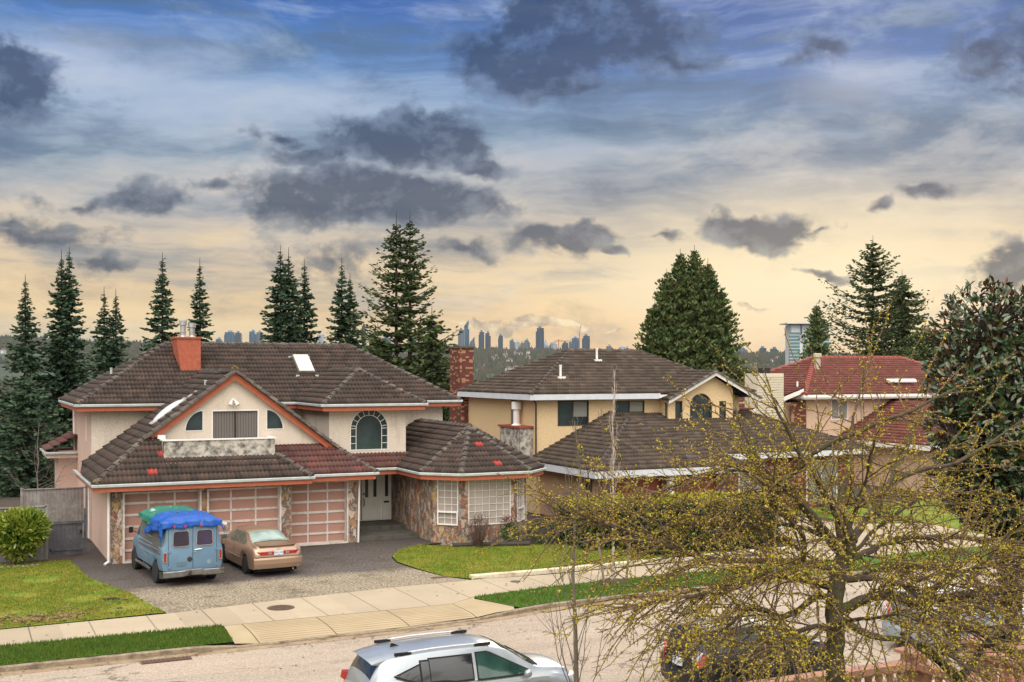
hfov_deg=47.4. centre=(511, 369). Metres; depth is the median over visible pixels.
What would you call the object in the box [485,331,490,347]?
apartment tower
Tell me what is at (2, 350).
hillside house
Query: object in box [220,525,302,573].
beige sedan
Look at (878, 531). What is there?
neighbour driveway
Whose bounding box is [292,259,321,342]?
spruce tree
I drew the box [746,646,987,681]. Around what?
balustrade
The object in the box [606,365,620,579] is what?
bare sapling
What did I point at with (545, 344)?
apartment tower
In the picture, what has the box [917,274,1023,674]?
magnolia tree
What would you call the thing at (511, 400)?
window
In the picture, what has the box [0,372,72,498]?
spruce tree
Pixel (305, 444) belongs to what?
stucco house
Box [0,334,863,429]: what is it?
distant woods
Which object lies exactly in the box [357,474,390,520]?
front door
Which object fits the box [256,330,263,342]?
apartment tower
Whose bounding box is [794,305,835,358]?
cedar tree
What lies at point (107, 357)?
spruce tree
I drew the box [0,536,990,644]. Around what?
sidewalk
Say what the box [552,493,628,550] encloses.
hedge
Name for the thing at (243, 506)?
garage door
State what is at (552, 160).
sky
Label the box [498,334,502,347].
apartment tower
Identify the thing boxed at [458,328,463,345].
apartment tower
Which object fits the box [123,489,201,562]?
garage door
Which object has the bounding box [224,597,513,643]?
driveway apron
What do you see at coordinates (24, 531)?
rhododendron bush
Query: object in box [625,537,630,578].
wooden stake
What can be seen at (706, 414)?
window
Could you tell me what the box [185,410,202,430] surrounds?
window
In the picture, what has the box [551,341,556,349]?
apartment tower
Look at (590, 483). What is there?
window
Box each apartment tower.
[224,330,235,341]
[234,331,241,342]
[249,330,255,342]
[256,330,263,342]
[316,333,324,342]
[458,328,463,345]
[464,320,468,345]
[469,337,474,345]
[479,330,483,348]
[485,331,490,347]
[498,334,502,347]
[510,338,514,348]
[515,340,519,348]
[524,338,529,348]
[536,326,543,348]
[544,339,548,348]
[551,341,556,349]
[562,341,567,348]
[571,336,578,348]
[582,334,589,348]
[759,346,766,352]
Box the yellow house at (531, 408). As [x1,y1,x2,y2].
[449,346,869,516]
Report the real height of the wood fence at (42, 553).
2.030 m
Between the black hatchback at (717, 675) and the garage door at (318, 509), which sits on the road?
the black hatchback at (717, 675)
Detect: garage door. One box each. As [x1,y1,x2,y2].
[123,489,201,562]
[207,486,280,537]
[291,480,347,545]
[615,479,659,496]
[674,476,714,497]
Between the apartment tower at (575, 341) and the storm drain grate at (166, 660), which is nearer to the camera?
the storm drain grate at (166, 660)
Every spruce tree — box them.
[0,275,69,485]
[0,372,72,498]
[0,380,13,486]
[34,249,94,484]
[53,293,131,485]
[139,252,179,351]
[186,265,215,341]
[259,245,309,342]
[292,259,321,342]
[323,261,367,350]
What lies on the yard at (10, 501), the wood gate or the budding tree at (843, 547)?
the wood gate
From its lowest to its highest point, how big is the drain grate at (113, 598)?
0.037 m
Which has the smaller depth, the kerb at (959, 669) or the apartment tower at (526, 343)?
the kerb at (959, 669)
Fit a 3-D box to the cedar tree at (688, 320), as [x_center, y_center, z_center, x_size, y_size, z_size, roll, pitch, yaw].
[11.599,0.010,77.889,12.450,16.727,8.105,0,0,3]
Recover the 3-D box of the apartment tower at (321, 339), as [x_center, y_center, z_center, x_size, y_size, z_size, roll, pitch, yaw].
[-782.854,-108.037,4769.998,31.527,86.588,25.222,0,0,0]
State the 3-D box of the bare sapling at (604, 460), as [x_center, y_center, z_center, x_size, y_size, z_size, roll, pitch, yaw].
[3.668,4.227,46.693,1.014,5.548,1.026,0,0,-44]
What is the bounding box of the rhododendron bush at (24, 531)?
[0,505,53,564]
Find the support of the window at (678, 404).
in the yellow house at (531, 408)
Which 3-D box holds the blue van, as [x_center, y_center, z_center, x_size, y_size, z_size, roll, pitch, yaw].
[-11.486,5.950,39.823,2.480,2.100,4.890,0,0,-30]
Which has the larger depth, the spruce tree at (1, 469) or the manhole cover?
the spruce tree at (1, 469)
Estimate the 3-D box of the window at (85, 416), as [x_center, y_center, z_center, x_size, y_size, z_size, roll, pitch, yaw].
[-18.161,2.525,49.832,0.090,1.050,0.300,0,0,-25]
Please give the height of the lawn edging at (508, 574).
0.140 m
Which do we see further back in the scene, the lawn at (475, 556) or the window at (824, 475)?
the window at (824, 475)
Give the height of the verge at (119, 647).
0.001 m
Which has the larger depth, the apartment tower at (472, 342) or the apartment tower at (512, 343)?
the apartment tower at (472, 342)
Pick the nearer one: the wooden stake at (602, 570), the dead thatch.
the dead thatch
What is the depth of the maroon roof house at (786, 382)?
72.37 m
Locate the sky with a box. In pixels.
[0,0,1023,355]
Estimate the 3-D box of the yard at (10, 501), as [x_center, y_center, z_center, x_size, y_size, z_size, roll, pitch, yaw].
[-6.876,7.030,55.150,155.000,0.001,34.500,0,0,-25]
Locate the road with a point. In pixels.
(329, 661)
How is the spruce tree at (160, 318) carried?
on the ground at (2, 372)
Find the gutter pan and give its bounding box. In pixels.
[0,561,1001,675]
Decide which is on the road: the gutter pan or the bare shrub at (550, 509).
the gutter pan
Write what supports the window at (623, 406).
in the yellow house at (531, 408)
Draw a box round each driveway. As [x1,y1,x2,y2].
[71,537,466,612]
[776,517,983,552]
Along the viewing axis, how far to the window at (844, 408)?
72.52 m
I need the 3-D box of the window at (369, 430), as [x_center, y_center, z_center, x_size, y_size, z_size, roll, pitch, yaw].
[-5.976,2.490,48.795,1.680,1.740,0.090,0,0,-25]
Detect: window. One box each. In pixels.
[85,416,86,440]
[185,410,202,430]
[266,409,283,429]
[350,410,388,450]
[437,480,457,523]
[468,479,510,524]
[511,400,514,423]
[517,478,523,518]
[558,400,588,425]
[586,479,591,491]
[615,400,643,412]
[675,401,681,418]
[690,393,711,418]
[719,401,725,417]
[738,466,761,492]
[806,459,836,501]
[831,399,847,419]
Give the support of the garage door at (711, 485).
in the yellow house at (531, 408)
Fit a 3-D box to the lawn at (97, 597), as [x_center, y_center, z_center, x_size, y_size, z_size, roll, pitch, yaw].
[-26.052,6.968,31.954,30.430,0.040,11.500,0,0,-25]
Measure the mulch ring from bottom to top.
0.070 m
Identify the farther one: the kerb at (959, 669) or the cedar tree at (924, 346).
the cedar tree at (924, 346)
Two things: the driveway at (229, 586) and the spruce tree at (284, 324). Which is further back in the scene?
the spruce tree at (284, 324)
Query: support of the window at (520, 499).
in the stucco house at (305, 444)
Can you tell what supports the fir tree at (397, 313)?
on the ground at (2, 372)
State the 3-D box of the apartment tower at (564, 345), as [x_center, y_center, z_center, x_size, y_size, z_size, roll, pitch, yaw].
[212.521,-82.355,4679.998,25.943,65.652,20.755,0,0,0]
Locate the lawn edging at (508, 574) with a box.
[469,545,800,579]
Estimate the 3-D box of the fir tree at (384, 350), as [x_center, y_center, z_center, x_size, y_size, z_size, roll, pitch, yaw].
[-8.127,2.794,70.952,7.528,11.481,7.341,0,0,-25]
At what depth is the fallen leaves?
32.35 m
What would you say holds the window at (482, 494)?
in the stucco house at (305, 444)
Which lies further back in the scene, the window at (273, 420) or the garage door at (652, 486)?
the garage door at (652, 486)
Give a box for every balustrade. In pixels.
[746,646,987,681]
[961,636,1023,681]
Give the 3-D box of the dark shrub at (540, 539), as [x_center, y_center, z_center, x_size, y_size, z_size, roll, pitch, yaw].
[1.280,6.502,46.672,1.335,1.128,1.146,0,0,-25]
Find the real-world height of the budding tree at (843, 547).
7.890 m
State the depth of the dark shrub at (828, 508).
56.68 m
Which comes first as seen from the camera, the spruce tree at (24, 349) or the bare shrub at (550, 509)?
the bare shrub at (550, 509)
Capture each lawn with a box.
[0,560,163,628]
[392,544,718,578]
[792,499,988,533]
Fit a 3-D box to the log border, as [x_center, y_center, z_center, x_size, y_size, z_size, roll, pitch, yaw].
[-0.814,6.840,45.751,3.051,0.200,0.246,0,0,-11]
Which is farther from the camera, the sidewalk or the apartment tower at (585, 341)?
the apartment tower at (585, 341)
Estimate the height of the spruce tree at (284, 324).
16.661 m
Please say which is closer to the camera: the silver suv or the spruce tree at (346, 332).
the silver suv
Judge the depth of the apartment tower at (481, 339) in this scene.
4491.36 m
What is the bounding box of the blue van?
[129,521,223,582]
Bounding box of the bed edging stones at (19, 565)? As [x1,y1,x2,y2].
[0,564,37,567]
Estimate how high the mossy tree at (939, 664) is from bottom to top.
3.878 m
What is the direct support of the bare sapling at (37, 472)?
on the yard at (10, 501)
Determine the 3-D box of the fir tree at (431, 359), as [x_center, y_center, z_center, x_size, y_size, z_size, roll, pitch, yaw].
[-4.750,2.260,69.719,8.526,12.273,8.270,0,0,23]
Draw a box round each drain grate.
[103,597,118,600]
[141,656,191,663]
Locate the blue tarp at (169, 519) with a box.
[144,509,227,545]
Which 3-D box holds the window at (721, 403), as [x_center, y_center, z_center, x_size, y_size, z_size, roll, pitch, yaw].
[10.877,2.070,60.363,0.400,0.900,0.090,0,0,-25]
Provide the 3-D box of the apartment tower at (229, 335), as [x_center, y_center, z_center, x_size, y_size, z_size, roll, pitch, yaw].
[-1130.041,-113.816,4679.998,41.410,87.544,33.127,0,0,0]
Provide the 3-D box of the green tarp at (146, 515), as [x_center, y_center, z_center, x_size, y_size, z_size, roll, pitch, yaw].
[-11.628,4.964,40.051,2.067,0.471,1.958,0,0,-30]
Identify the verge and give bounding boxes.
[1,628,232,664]
[476,545,993,606]
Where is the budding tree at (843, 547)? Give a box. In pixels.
[473,301,1023,681]
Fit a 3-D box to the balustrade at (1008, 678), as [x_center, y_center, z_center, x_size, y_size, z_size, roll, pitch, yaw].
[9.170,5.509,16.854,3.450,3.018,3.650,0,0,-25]
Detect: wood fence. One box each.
[0,504,47,561]
[20,485,87,537]
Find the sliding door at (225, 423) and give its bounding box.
[212,409,258,437]
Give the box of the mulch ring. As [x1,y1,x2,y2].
[599,578,626,584]
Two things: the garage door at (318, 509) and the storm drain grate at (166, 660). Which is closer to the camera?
the storm drain grate at (166, 660)
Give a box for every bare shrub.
[461,512,496,546]
[542,482,590,524]
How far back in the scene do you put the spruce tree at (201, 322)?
79.90 m
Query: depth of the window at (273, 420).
45.97 m
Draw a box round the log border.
[453,541,529,546]
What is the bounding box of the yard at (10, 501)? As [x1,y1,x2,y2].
[0,483,983,578]
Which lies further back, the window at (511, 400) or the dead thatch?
the window at (511, 400)
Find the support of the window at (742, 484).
in the yellow house at (531, 408)
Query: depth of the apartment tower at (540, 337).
4532.21 m
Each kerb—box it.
[0,559,1001,671]
[872,665,1000,681]
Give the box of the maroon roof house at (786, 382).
[739,353,991,492]
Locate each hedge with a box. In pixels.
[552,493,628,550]
[617,489,782,555]
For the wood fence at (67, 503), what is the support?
on the yard at (10, 501)
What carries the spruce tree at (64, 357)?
on the ground at (2, 372)
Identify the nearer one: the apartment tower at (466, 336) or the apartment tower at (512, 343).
the apartment tower at (512, 343)
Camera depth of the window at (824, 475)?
59.70 m
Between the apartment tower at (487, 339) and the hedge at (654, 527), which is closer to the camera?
the hedge at (654, 527)
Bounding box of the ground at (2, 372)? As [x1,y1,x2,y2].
[0,344,984,665]
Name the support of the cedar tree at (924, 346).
on the ground at (2, 372)
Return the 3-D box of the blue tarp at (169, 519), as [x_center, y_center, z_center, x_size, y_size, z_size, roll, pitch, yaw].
[-10.815,5.181,38.727,2.272,0.887,2.261,0,0,-30]
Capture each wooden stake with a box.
[596,534,604,582]
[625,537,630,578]
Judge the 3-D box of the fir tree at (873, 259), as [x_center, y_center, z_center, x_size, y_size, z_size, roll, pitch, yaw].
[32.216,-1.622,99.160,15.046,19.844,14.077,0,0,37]
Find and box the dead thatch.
[0,598,127,626]
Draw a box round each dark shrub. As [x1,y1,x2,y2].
[528,519,558,544]
[812,476,856,511]
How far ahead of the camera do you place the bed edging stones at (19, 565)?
41.21 m
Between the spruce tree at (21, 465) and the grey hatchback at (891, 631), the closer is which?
the grey hatchback at (891, 631)
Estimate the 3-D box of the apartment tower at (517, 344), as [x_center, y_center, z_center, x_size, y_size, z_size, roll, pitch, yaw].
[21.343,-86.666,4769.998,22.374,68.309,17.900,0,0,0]
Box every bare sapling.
[0,421,73,498]
[533,412,623,681]
[590,406,610,500]
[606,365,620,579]
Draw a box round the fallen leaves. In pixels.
[2,549,767,676]
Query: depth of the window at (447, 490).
46.53 m
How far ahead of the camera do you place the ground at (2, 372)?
36.10 m
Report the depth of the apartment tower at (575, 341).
4712.51 m
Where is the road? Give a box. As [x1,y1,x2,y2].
[0,566,1023,681]
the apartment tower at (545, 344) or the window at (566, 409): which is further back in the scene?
the apartment tower at (545, 344)
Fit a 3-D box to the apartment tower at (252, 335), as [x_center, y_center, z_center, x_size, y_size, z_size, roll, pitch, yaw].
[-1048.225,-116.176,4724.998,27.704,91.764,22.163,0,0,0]
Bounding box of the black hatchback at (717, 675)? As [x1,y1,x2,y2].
[661,615,825,681]
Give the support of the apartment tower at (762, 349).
on the ground at (2, 372)
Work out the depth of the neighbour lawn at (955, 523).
56.91 m
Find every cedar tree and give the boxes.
[632,245,757,385]
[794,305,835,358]
[882,329,955,368]
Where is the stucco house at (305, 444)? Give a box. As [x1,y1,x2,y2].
[40,320,545,564]
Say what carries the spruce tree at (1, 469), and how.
on the ground at (2, 372)
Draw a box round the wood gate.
[48,508,86,556]
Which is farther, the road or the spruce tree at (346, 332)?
the spruce tree at (346, 332)
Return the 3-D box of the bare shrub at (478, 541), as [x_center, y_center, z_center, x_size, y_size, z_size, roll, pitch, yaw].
[-1.234,6.227,45.566,1.374,1.547,1.434,0,0,-25]
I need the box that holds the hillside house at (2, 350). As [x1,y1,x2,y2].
[0,348,5,353]
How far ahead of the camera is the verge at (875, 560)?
37.63 m
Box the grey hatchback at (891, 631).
[882,582,1023,653]
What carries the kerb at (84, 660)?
on the road
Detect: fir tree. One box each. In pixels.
[340,211,475,420]
[362,329,401,365]
[392,312,476,421]
[797,240,954,360]
[862,275,934,359]
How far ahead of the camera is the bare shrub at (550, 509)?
48.27 m
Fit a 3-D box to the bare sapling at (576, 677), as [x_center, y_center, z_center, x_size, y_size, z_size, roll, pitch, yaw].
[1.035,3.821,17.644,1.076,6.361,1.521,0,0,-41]
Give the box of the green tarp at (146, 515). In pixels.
[138,505,195,524]
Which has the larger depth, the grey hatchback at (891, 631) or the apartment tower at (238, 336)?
the apartment tower at (238, 336)
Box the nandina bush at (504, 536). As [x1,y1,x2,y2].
[500,515,520,541]
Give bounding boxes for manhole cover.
[267,605,294,610]
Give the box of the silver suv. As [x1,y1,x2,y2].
[340,630,573,681]
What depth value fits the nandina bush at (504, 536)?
46.45 m
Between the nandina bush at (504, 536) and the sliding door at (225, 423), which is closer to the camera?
the sliding door at (225, 423)
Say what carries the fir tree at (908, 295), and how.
on the ground at (2, 372)
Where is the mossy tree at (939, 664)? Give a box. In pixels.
[900,625,1023,681]

